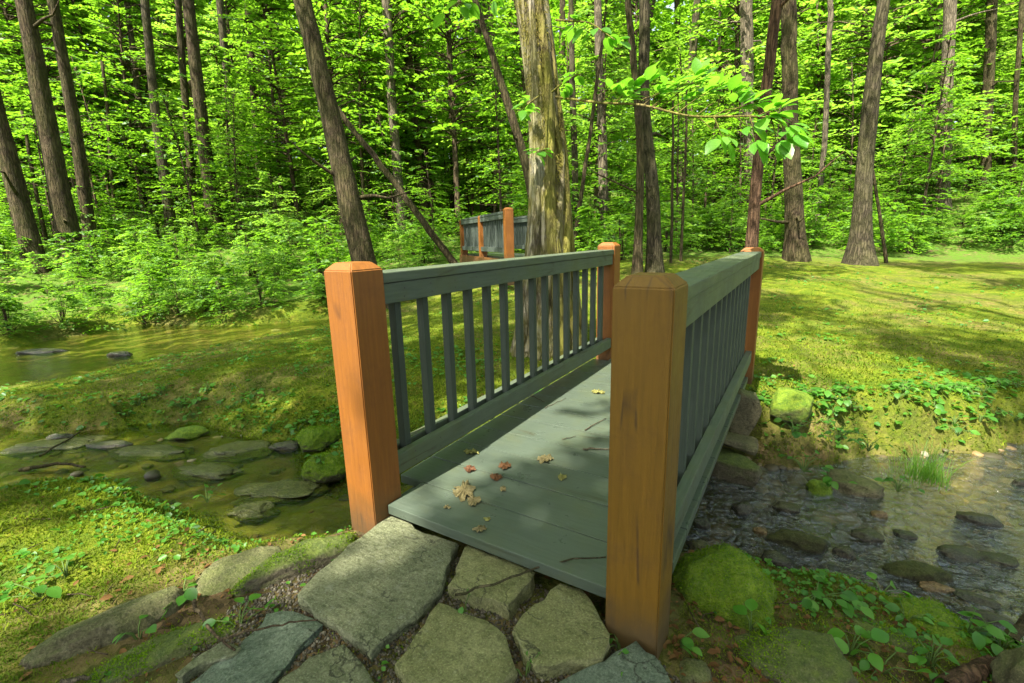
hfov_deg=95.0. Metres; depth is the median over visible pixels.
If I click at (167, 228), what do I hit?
bush
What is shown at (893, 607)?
leafy plant
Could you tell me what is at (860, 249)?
forest tree
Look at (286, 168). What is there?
young tree
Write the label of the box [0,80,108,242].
sapling
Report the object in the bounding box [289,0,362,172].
young tree
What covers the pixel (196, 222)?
sapling
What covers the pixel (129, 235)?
bush
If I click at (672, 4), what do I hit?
sky
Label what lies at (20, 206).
forest tree
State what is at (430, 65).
young tree
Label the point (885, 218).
bush
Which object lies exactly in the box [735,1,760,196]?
forest tree
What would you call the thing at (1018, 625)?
rock
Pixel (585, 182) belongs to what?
young tree
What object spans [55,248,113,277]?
leafy plant
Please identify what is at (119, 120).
young tree
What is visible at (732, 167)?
young tree
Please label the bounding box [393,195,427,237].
sapling
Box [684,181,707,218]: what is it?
sapling
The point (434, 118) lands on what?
young tree
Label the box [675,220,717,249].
leafy plant
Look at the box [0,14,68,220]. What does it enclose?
young tree
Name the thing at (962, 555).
rock
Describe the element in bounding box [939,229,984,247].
leafy plant
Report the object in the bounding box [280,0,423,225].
young tree
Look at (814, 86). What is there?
young tree
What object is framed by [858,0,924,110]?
young tree
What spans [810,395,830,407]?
leafy plant
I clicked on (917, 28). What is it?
young tree
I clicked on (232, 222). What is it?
bush
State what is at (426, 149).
forest tree
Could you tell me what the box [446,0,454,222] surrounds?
young tree
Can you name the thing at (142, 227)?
bush
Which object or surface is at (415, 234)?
bush
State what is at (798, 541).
rock
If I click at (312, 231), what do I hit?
leafy plant
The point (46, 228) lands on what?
bush
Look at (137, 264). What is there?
bush
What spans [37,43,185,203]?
young tree
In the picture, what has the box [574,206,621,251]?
bush
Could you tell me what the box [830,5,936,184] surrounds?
young tree
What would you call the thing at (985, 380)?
leafy plant
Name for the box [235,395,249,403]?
leafy plant
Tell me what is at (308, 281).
leafy plant
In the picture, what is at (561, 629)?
flagstone
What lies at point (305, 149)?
young tree
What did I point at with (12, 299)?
leafy plant
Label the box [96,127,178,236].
sapling
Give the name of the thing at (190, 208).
sapling
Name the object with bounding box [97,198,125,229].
bush
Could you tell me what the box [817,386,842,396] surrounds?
leafy plant
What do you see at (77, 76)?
young tree
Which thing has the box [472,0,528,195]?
forest tree
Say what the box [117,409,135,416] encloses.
leafy plant
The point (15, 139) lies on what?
young tree
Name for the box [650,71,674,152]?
young tree
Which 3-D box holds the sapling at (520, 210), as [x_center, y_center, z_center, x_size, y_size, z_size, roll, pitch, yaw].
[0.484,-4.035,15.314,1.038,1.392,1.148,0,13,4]
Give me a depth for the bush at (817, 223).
12.33 m
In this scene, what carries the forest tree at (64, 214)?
on the ground
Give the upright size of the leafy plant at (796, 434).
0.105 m
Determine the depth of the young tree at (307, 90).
16.32 m
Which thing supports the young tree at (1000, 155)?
on the ground
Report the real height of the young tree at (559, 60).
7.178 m
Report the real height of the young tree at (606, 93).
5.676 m
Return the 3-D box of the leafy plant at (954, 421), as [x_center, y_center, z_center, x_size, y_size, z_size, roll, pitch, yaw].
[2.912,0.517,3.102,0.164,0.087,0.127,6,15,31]
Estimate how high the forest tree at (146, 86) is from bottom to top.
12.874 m
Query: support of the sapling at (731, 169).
on the ground
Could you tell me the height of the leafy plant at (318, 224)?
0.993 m
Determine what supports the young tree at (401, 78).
on the ground
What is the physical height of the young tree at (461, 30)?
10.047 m
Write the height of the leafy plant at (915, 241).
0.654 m
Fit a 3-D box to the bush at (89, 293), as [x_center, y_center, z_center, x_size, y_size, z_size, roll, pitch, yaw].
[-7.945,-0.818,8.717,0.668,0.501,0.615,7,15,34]
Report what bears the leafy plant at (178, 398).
on the ground
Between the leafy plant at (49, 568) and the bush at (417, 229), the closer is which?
the leafy plant at (49, 568)
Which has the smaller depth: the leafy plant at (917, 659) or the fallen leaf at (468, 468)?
the leafy plant at (917, 659)
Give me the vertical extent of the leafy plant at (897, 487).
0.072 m
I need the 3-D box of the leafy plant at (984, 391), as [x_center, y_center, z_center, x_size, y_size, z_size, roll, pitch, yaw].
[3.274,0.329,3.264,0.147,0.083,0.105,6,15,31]
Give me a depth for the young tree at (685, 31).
24.09 m
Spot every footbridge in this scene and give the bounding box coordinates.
[324,242,764,658]
[459,207,527,284]
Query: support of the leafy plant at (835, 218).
on the ground
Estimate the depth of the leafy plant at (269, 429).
3.56 m
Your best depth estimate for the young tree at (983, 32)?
18.99 m
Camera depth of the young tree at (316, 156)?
21.95 m
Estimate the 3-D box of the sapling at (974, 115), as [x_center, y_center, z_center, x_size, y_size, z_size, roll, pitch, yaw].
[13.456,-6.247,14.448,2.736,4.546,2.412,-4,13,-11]
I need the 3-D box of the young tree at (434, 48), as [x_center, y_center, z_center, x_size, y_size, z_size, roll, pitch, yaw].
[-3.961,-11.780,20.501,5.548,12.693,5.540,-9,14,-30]
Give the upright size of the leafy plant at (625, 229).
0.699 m
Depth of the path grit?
1.34 m
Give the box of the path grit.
[185,556,680,682]
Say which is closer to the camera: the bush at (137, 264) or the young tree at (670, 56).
the bush at (137, 264)
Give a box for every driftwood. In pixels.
[18,462,85,471]
[39,432,79,456]
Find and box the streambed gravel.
[0,425,1023,645]
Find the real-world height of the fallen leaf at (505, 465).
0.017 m
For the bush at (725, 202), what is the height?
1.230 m
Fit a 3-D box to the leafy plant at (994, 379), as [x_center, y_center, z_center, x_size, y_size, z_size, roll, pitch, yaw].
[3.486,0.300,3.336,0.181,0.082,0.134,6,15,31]
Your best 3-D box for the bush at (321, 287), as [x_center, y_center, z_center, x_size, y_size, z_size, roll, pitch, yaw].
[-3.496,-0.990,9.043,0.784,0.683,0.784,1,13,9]
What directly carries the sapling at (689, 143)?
on the ground
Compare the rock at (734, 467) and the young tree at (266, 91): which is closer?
the rock at (734, 467)
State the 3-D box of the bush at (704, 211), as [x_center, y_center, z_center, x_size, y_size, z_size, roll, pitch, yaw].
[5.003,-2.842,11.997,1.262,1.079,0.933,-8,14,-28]
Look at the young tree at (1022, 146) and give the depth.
17.84 m
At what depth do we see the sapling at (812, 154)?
15.09 m
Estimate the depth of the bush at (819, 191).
11.80 m
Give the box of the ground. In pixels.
[0,135,1023,682]
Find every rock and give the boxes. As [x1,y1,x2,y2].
[0,435,118,455]
[15,348,68,354]
[19,586,188,669]
[45,433,73,438]
[84,614,238,682]
[85,440,133,449]
[106,351,132,358]
[108,444,194,461]
[164,425,209,441]
[172,462,244,485]
[192,440,274,462]
[194,546,280,596]
[223,500,277,522]
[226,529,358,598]
[230,479,332,505]
[268,440,298,453]
[295,425,340,451]
[678,657,712,682]
[689,540,709,550]
[691,516,710,532]
[711,447,762,488]
[723,430,758,455]
[729,388,761,435]
[731,502,753,519]
[733,623,861,682]
[753,527,766,537]
[760,549,791,569]
[765,528,827,557]
[770,387,813,424]
[772,501,800,515]
[805,479,833,499]
[826,468,884,503]
[832,545,855,563]
[843,612,942,664]
[851,528,884,547]
[870,510,887,519]
[879,592,991,653]
[882,560,953,586]
[893,529,917,540]
[918,581,954,594]
[935,544,983,565]
[951,587,1000,608]
[954,511,1003,529]
[963,606,1014,628]
[979,551,1018,569]
[989,646,1023,682]
[1004,613,1023,643]
[1010,479,1023,488]
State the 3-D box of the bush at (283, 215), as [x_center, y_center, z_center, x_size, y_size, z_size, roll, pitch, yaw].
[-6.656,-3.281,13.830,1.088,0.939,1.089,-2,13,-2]
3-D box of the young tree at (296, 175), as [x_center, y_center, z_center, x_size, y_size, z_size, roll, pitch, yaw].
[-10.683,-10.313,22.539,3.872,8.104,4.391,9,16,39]
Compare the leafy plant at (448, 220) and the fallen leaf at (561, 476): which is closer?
the fallen leaf at (561, 476)
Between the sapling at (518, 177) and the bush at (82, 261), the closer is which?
the bush at (82, 261)
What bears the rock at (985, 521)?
in the water
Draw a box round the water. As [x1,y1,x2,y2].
[0,319,1023,646]
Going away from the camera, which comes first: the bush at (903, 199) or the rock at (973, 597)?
the rock at (973, 597)
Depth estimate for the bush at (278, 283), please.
8.98 m
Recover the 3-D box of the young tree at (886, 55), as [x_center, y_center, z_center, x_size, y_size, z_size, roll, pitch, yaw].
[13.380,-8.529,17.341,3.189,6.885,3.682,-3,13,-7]
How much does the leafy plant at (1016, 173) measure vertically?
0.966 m
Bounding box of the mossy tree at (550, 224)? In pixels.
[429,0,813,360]
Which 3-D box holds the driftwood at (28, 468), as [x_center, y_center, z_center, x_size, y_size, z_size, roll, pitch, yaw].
[-3.038,0.830,3.127,0.414,0.035,0.076,-2,13,-4]
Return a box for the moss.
[0,269,1023,682]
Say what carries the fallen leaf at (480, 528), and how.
on the footbridge at (669, 370)
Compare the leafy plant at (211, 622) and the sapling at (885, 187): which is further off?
the sapling at (885, 187)
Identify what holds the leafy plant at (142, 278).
on the ground
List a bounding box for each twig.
[59,674,90,682]
[192,599,235,650]
[220,619,317,640]
[455,556,605,595]
[583,447,608,449]
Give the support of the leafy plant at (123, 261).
on the ground
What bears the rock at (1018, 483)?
in the water
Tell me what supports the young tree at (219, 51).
on the ground
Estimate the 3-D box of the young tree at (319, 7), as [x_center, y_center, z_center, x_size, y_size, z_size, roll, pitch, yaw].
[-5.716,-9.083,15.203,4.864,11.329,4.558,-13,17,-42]
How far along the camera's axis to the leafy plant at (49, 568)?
1.61 m
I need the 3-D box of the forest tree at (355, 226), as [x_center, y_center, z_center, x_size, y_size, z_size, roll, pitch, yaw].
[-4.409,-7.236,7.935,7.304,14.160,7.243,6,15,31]
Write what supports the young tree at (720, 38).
on the ground
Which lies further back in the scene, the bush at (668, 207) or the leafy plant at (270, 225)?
the leafy plant at (270, 225)
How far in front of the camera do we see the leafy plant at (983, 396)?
3.16 m
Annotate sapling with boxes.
[0,64,46,238]
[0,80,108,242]
[0,102,15,217]
[22,155,44,197]
[25,46,140,242]
[47,185,127,251]
[92,181,107,215]
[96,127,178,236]
[109,208,169,259]
[135,88,235,244]
[147,176,207,228]
[177,208,212,239]
[189,70,279,230]
[193,89,277,234]
[216,166,298,224]
[235,171,307,242]
[253,194,292,233]
[290,202,324,236]
[305,115,377,219]
[309,205,344,242]
[325,177,372,225]
[359,110,429,229]
[362,200,387,241]
[376,172,417,227]
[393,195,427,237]
[399,149,458,255]
[444,198,472,228]
[452,35,528,216]
[491,107,566,215]
[506,90,592,214]
[508,68,609,217]
[513,198,527,217]
[566,126,590,200]
[568,48,635,212]
[570,180,590,225]
[574,196,603,239]
[600,168,669,238]
[610,84,670,213]
[616,182,645,221]
[629,167,680,213]
[644,84,726,243]
[659,101,736,216]
[669,192,697,232]
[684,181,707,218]
[699,80,782,209]
[706,189,763,252]
[708,184,763,236]
[720,157,767,211]
[726,78,823,235]
[743,151,825,217]
[783,101,854,219]
[803,144,853,211]
[803,156,852,238]
[824,174,854,220]
[836,156,897,211]
[853,145,906,201]
[873,97,957,213]
[873,156,912,203]
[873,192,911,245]
[874,27,998,235]
[883,193,919,226]
[887,54,1010,214]
[895,54,1016,186]
[910,152,958,196]
[952,160,994,202]
[972,150,1023,215]
[987,68,1023,188]
[990,154,1023,187]
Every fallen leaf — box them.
[452,480,475,501]
[463,448,478,453]
[464,465,475,472]
[467,495,480,505]
[472,525,486,532]
[490,473,501,480]
[498,461,510,468]
[537,454,553,463]
[558,473,566,480]
[592,389,604,393]
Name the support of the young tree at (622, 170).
on the ground
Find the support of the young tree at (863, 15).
on the ground
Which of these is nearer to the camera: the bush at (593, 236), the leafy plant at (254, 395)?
the leafy plant at (254, 395)
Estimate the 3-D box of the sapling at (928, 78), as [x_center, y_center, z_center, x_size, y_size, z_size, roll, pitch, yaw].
[11.095,-5.170,12.291,2.109,5.408,2.674,0,13,5]
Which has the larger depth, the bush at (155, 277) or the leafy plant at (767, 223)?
the leafy plant at (767, 223)
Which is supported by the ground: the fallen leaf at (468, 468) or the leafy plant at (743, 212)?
the leafy plant at (743, 212)
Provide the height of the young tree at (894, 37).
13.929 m
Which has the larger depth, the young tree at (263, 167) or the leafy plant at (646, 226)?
the young tree at (263, 167)
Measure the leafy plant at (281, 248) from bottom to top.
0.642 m
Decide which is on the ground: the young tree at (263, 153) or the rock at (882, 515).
the young tree at (263, 153)
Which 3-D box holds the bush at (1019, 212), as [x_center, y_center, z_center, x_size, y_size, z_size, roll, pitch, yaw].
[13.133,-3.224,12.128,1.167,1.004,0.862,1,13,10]
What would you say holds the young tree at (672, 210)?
on the ground
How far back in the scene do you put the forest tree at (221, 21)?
16.90 m
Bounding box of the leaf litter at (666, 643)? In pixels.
[0,269,997,682]
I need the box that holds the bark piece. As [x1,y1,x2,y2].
[932,655,995,682]
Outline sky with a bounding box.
[96,0,993,161]
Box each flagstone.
[175,642,240,682]
[191,611,322,682]
[278,645,373,682]
[298,516,458,661]
[395,603,517,682]
[448,546,534,620]
[512,583,610,680]
[559,641,670,682]
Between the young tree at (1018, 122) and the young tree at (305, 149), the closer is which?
the young tree at (1018, 122)
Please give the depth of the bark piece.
1.33 m
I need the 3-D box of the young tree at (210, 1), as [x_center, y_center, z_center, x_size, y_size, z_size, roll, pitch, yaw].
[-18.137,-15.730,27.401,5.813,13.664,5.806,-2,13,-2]
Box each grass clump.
[866,447,918,486]
[879,436,979,490]
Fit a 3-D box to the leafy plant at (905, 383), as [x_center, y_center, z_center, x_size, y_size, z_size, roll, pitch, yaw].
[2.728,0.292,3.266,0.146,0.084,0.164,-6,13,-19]
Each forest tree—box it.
[0,0,102,258]
[0,62,34,198]
[0,90,52,273]
[15,0,89,269]
[111,0,159,221]
[133,3,161,204]
[140,0,178,237]
[141,0,200,230]
[182,0,225,231]
[216,0,246,221]
[242,0,267,217]
[291,0,409,309]
[382,0,408,239]
[401,0,428,219]
[411,0,436,226]
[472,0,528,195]
[475,0,487,212]
[482,0,493,212]
[489,0,497,211]
[553,0,580,243]
[559,0,564,112]
[585,0,655,273]
[594,0,611,240]
[623,0,654,201]
[638,0,665,272]
[674,0,680,180]
[678,0,700,202]
[710,0,761,211]
[730,0,843,247]
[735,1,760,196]
[760,0,811,261]
[841,0,889,265]
[875,3,912,178]
[933,0,997,210]
[973,0,1023,191]
[978,0,998,192]
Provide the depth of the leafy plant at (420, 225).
13.31 m
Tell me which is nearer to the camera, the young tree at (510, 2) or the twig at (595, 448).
the twig at (595, 448)
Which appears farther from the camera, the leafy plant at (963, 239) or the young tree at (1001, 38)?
the young tree at (1001, 38)
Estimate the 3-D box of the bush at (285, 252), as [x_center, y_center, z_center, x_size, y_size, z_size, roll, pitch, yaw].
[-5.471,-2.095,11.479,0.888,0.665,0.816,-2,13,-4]
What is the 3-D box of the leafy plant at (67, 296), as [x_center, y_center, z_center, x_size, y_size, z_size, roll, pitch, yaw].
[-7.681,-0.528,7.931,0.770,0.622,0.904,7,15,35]
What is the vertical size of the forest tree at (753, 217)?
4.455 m
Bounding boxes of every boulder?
[301,450,345,483]
[672,540,779,630]
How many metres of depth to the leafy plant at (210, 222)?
14.52 m
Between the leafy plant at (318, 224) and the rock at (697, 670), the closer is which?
the rock at (697, 670)
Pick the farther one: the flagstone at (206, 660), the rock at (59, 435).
the rock at (59, 435)
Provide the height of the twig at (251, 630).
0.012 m
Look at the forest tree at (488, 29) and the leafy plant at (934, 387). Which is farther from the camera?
the forest tree at (488, 29)
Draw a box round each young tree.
[0,0,58,148]
[0,0,112,140]
[0,0,125,197]
[0,1,125,192]
[0,14,30,127]
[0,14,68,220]
[3,0,138,205]
[4,76,135,194]
[18,56,185,226]
[20,110,49,246]
[24,0,150,210]
[36,0,116,193]
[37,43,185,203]
[46,0,188,207]
[52,0,192,221]
[87,95,185,209]
[93,90,184,180]
[100,2,217,206]
[100,61,118,226]
[102,50,175,177]
[105,89,228,217]
[110,20,168,162]
[124,0,260,191]
[125,101,231,211]
[127,55,304,215]
[157,2,216,198]
[163,5,229,205]
[166,0,220,189]
[189,0,281,212]
[189,38,226,167]
[190,41,281,226]
[199,0,299,204]
[204,0,244,133]
[208,0,328,226]
[211,35,261,207]
[216,98,307,194]
[219,0,320,220]
[219,108,307,216]
[224,6,304,213]
[243,35,324,208]
[244,111,321,209]
[247,0,410,235]
[277,70,327,200]
[277,109,332,193]
[278,132,378,228]
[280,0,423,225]
[283,51,323,209]
[284,105,378,217]
[288,72,375,208]
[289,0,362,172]
[293,0,397,155]
[295,4,354,152]
[296,92,356,211]
[298,116,405,206]
[300,0,426,226]
[313,94,394,220]
[326,0,457,212]
[333,44,380,177]
[336,0,415,220]
[348,96,432,208]
[349,31,447,230]
[357,0,451,229]
[362,0,474,167]
[368,0,522,235]
[380,3,432,202]
[382,1,458,209]
[403,20,470,187]
[403,98,462,209]
[407,0,455,192]
[409,112,507,215]
[410,49,522,212]
[410,96,478,209]
[426,75,462,208]
[427,17,474,207]
[429,8,528,212]
[430,39,449,200]
[432,41,496,215]
[445,68,521,183]
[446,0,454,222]
[452,3,516,154]
[460,126,526,216]
[465,0,577,215]
[467,27,519,201]
[472,120,527,213]
[475,0,585,190]
[504,56,520,197]
[507,72,523,170]
[517,9,622,197]
[520,75,610,186]
[553,0,637,209]
[559,0,660,231]
[565,50,612,165]
[568,62,634,212]
[569,130,615,206]
[571,88,681,211]
[574,31,604,249]
[586,21,638,205]
[589,121,660,203]
[603,0,686,203]
[607,81,705,226]
[608,40,743,218]
[614,70,632,168]
[619,50,698,185]
[630,24,700,201]
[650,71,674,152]
[650,73,672,150]
[651,0,817,215]
[656,28,702,194]
[665,55,751,207]
[666,0,779,205]
[669,101,673,262]
[670,63,737,191]
[679,90,687,260]
[686,82,747,208]
[687,100,739,193]
[690,114,780,195]
[694,110,783,204]
[698,52,845,213]
[703,0,807,186]
[724,0,873,198]
[732,111,809,182]
[736,0,839,200]
[767,0,906,206]
[769,60,962,210]
[772,0,816,193]
[775,0,816,136]
[779,0,864,185]
[781,37,892,189]
[797,0,980,126]
[798,0,856,186]
[809,0,886,179]
[812,3,868,142]
[813,0,833,237]
[813,0,859,90]
[825,5,918,172]
[828,56,867,186]
[829,35,980,173]
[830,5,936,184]
[834,93,888,172]
[836,28,886,179]
[844,1,940,191]
[847,0,1023,192]
[850,25,1017,207]
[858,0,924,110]
[873,172,888,262]
[874,21,1011,182]
[874,52,1009,200]
[880,4,937,178]
[880,26,1010,167]
[882,0,1015,126]
[904,67,1023,190]
[919,1,1018,167]
[932,0,1023,189]
[952,41,1023,171]
[952,75,1023,163]
[958,43,1023,155]
[959,5,1023,169]
[962,1,1017,136]
[968,1,1023,94]
[968,53,1023,174]
[992,83,1023,152]
[994,60,1023,137]
[994,76,1023,160]
[997,2,1023,87]
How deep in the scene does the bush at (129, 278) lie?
9.21 m
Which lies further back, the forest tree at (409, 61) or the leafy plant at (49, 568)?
the forest tree at (409, 61)
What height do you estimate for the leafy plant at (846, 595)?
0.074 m
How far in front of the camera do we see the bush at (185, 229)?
12.77 m
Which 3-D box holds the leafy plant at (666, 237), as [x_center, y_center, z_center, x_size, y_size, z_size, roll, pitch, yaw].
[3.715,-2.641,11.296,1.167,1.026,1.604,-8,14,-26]
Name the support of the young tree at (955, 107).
on the ground
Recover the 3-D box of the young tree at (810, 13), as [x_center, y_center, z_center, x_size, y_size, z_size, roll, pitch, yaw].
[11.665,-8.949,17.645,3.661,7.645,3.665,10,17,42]
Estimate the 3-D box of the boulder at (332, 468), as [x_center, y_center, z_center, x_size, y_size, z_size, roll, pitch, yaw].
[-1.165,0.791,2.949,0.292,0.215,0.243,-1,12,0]
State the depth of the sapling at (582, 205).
13.27 m
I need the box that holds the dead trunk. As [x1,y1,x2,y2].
[338,106,457,263]
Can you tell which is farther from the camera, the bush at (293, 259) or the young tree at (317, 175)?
the young tree at (317, 175)
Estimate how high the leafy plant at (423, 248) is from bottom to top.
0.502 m
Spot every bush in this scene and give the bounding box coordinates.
[0,195,8,220]
[0,208,14,244]
[0,215,11,231]
[0,224,30,269]
[0,283,26,323]
[0,294,41,335]
[1,220,56,259]
[4,236,47,270]
[10,251,76,287]
[12,287,86,330]
[34,188,80,224]
[36,216,52,239]
[37,234,98,273]
[49,259,115,298]
[50,259,104,286]
[60,285,139,333]
[62,230,122,276]
[66,284,109,310]
[66,295,101,320]
[84,228,138,265]
[94,207,134,246]
[96,255,127,279]
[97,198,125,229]
[102,230,160,275]
[107,288,139,313]
[114,274,148,303]
[115,243,175,283]
[115,268,176,320]
[118,213,176,258]
[123,260,161,286]
[130,240,164,263]
[133,231,173,270]
[133,258,196,305]
[152,241,191,273]
[162,254,212,293]
[165,219,189,240]
[166,259,226,304]
[169,274,232,316]
[175,225,204,249]
[179,198,201,228]
[183,256,231,286]
[196,252,224,284]
[197,289,253,325]
[200,224,227,249]
[201,201,238,226]
[214,200,255,247]
[216,265,260,312]
[224,214,247,236]
[225,196,264,227]
[225,269,254,295]
[230,246,249,265]
[248,246,290,277]
[250,251,296,290]
[251,241,265,254]
[253,231,287,269]
[256,283,290,311]
[264,271,300,302]
[269,219,316,269]
[270,214,302,244]
[272,242,303,269]
[280,245,314,278]
[304,210,335,234]
[304,277,325,298]
[307,247,337,282]
[308,239,342,268]
[310,273,326,306]
[341,235,389,267]
[344,216,390,253]
[365,212,387,247]
[378,230,418,269]
[393,220,414,245]
[396,231,432,261]
[410,215,432,245]
[411,220,456,261]
[431,234,451,253]
[433,203,455,233]
[573,220,603,247]
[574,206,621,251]
[577,221,606,251]
[601,215,644,251]
[615,208,645,242]
[661,199,705,253]
[683,209,721,248]
[694,198,743,243]
[696,211,744,250]
[726,208,747,243]
[734,216,768,245]
[736,203,783,246]
[758,229,779,251]
[759,203,783,233]
[759,207,781,249]
[760,224,810,251]
[774,185,840,245]
[804,210,831,236]
[805,216,834,245]
[812,199,849,234]
[816,194,903,248]
[823,192,850,214]
[824,211,851,248]
[829,200,850,226]
[829,215,879,247]
[838,194,921,253]
[873,201,943,246]
[873,206,899,233]
[873,218,905,242]
[877,213,933,250]
[880,186,921,210]
[897,215,946,250]
[911,188,931,205]
[912,205,962,237]
[926,213,957,242]
[944,202,996,234]
[956,215,1002,246]
[959,185,1023,230]
[965,195,1009,225]
[968,198,1023,246]
[978,171,1013,194]
[995,197,1023,235]
[1002,170,1023,199]
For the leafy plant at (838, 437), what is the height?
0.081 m
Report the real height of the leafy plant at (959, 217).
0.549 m
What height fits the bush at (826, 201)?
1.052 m
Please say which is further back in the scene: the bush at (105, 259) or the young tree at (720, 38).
the young tree at (720, 38)
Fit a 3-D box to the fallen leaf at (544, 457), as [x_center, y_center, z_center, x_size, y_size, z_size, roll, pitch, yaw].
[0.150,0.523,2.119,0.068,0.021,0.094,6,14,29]
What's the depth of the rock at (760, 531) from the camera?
2.28 m
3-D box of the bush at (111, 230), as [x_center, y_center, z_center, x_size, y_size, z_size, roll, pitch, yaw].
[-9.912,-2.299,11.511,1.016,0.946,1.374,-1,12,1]
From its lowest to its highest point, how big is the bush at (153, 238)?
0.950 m
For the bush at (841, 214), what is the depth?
12.45 m
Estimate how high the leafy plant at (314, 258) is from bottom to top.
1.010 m
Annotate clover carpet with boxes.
[0,258,1023,682]
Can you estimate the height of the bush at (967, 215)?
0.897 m
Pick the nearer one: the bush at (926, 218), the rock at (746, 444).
the rock at (746, 444)
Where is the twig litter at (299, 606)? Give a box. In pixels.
[0,486,989,682]
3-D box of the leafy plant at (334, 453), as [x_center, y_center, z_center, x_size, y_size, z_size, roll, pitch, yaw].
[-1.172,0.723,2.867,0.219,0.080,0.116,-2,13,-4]
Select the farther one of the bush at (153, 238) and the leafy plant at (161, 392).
the bush at (153, 238)
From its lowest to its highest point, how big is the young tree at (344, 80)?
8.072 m
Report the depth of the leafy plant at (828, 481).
2.49 m
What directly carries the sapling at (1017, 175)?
on the ground
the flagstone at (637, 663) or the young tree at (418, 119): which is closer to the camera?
the flagstone at (637, 663)
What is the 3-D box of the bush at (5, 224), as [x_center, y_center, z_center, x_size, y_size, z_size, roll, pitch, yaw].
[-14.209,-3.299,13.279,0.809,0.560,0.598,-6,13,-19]
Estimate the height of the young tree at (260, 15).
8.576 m
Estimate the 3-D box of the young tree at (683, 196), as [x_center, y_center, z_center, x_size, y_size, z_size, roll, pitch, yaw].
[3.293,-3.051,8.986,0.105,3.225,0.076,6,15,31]
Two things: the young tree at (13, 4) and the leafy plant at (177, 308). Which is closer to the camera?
the leafy plant at (177, 308)
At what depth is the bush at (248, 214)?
15.50 m
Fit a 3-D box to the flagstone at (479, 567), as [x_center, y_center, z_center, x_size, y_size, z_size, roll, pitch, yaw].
[-0.084,0.763,1.493,0.287,0.059,0.199,6,15,31]
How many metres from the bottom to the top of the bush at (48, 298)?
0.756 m
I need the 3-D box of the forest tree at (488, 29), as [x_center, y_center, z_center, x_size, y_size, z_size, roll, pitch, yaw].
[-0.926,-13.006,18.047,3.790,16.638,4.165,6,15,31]
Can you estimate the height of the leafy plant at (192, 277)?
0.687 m
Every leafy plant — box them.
[0,230,16,265]
[0,245,33,293]
[0,294,52,334]
[0,578,61,602]
[11,232,54,243]
[18,291,90,328]
[33,207,53,235]
[35,217,53,238]
[35,232,112,270]
[35,554,74,578]
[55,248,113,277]
[98,221,160,253]
[110,216,137,229]
[112,615,156,643]
[113,257,159,278]
[115,296,166,324]
[116,271,178,304]
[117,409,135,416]
[131,279,207,316]
[131,393,157,399]
[139,214,173,237]
[142,208,183,230]
[150,234,208,266]
[154,388,169,394]
[155,383,173,390]
[156,232,176,247]
[156,266,213,297]
[160,575,197,619]
[162,209,210,234]
[168,400,189,408]
[170,230,208,251]
[175,396,189,401]
[178,286,224,312]
[180,276,253,312]
[181,254,238,281]
[182,410,200,419]
[188,394,208,407]
[191,219,229,240]
[192,483,225,502]
[193,225,229,245]
[199,383,215,392]
[202,594,275,629]
[203,216,224,231]
[206,248,236,271]
[215,246,285,277]
[229,232,270,257]
[233,277,280,308]
[234,254,277,282]
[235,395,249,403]
[244,388,264,398]
[245,216,275,241]
[251,213,287,236]
[259,216,315,247]
[260,247,310,271]
[264,421,276,431]
[284,422,304,434]
[287,228,311,245]
[290,249,337,298]
[292,262,331,298]
[295,216,346,251]
[297,417,314,424]
[304,221,347,255]
[304,451,338,464]
[312,231,333,245]
[317,242,349,266]
[322,411,339,418]
[337,243,378,264]
[373,223,401,245]
[374,243,403,260]
[380,216,408,235]
[394,230,433,253]
[401,216,454,249]
[406,243,440,262]
[434,208,457,234]
[442,211,468,239]
[453,231,459,246]
[456,589,470,613]
[516,651,539,676]
[584,213,618,241]
[588,210,621,238]
[590,213,646,259]
[609,203,626,220]
[609,634,620,650]
[616,220,633,237]
[618,648,628,675]
[621,230,646,252]
[633,214,680,236]
[643,210,689,251]
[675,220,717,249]
[679,627,709,656]
[683,213,744,249]
[684,201,702,224]
[696,208,727,234]
[699,215,760,251]
[700,201,725,226]
[731,229,762,246]
[732,207,770,226]
[733,598,771,634]
[745,207,782,235]
[758,224,810,250]
[759,224,781,243]
[760,195,805,219]
[773,416,814,437]
[778,450,833,471]
[795,387,820,394]
[797,384,823,395]
[800,577,858,611]
[805,215,843,245]
[805,469,856,489]
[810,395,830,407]
[816,415,833,425]
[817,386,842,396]
[817,421,863,443]
[823,209,850,231]
[825,390,855,405]
[826,403,846,415]
[827,405,846,415]
[827,585,873,619]
[827,625,888,671]
[830,394,857,404]
[835,382,860,392]
[845,402,868,410]
[847,436,894,451]
[849,641,931,682]
[864,572,913,597]
[864,593,934,630]
[874,475,924,493]
[876,382,895,389]
[880,228,945,253]
[883,389,913,399]
[886,378,915,386]
[888,209,941,233]
[888,627,933,651]
[890,382,915,391]
[894,230,930,252]
[898,187,927,207]
[901,226,934,242]
[902,628,959,682]
[926,209,960,235]
[926,383,950,393]
[928,383,956,392]
[931,398,944,414]
[937,605,1017,656]
[938,423,980,435]
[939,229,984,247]
[940,381,971,392]
[940,414,968,424]
[943,377,967,386]
[946,206,979,225]
[948,382,980,394]
[957,611,1023,648]
[959,186,1023,222]
[965,200,1023,233]
[966,409,997,422]
[969,375,996,383]
[969,389,994,398]
[970,168,1019,193]
[970,384,996,392]
[972,379,1006,392]
[974,217,1023,240]
[986,408,1012,416]
[988,377,1016,386]
[1000,165,1023,191]
[1001,378,1023,386]
[1006,212,1023,235]
[1014,412,1023,421]
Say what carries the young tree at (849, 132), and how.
on the ground
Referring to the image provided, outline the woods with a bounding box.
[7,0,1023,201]
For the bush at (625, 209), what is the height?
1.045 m
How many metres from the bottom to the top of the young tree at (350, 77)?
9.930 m
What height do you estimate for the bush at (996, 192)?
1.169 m
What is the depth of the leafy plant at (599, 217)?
12.95 m
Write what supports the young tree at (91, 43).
on the ground
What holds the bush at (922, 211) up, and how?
on the ground

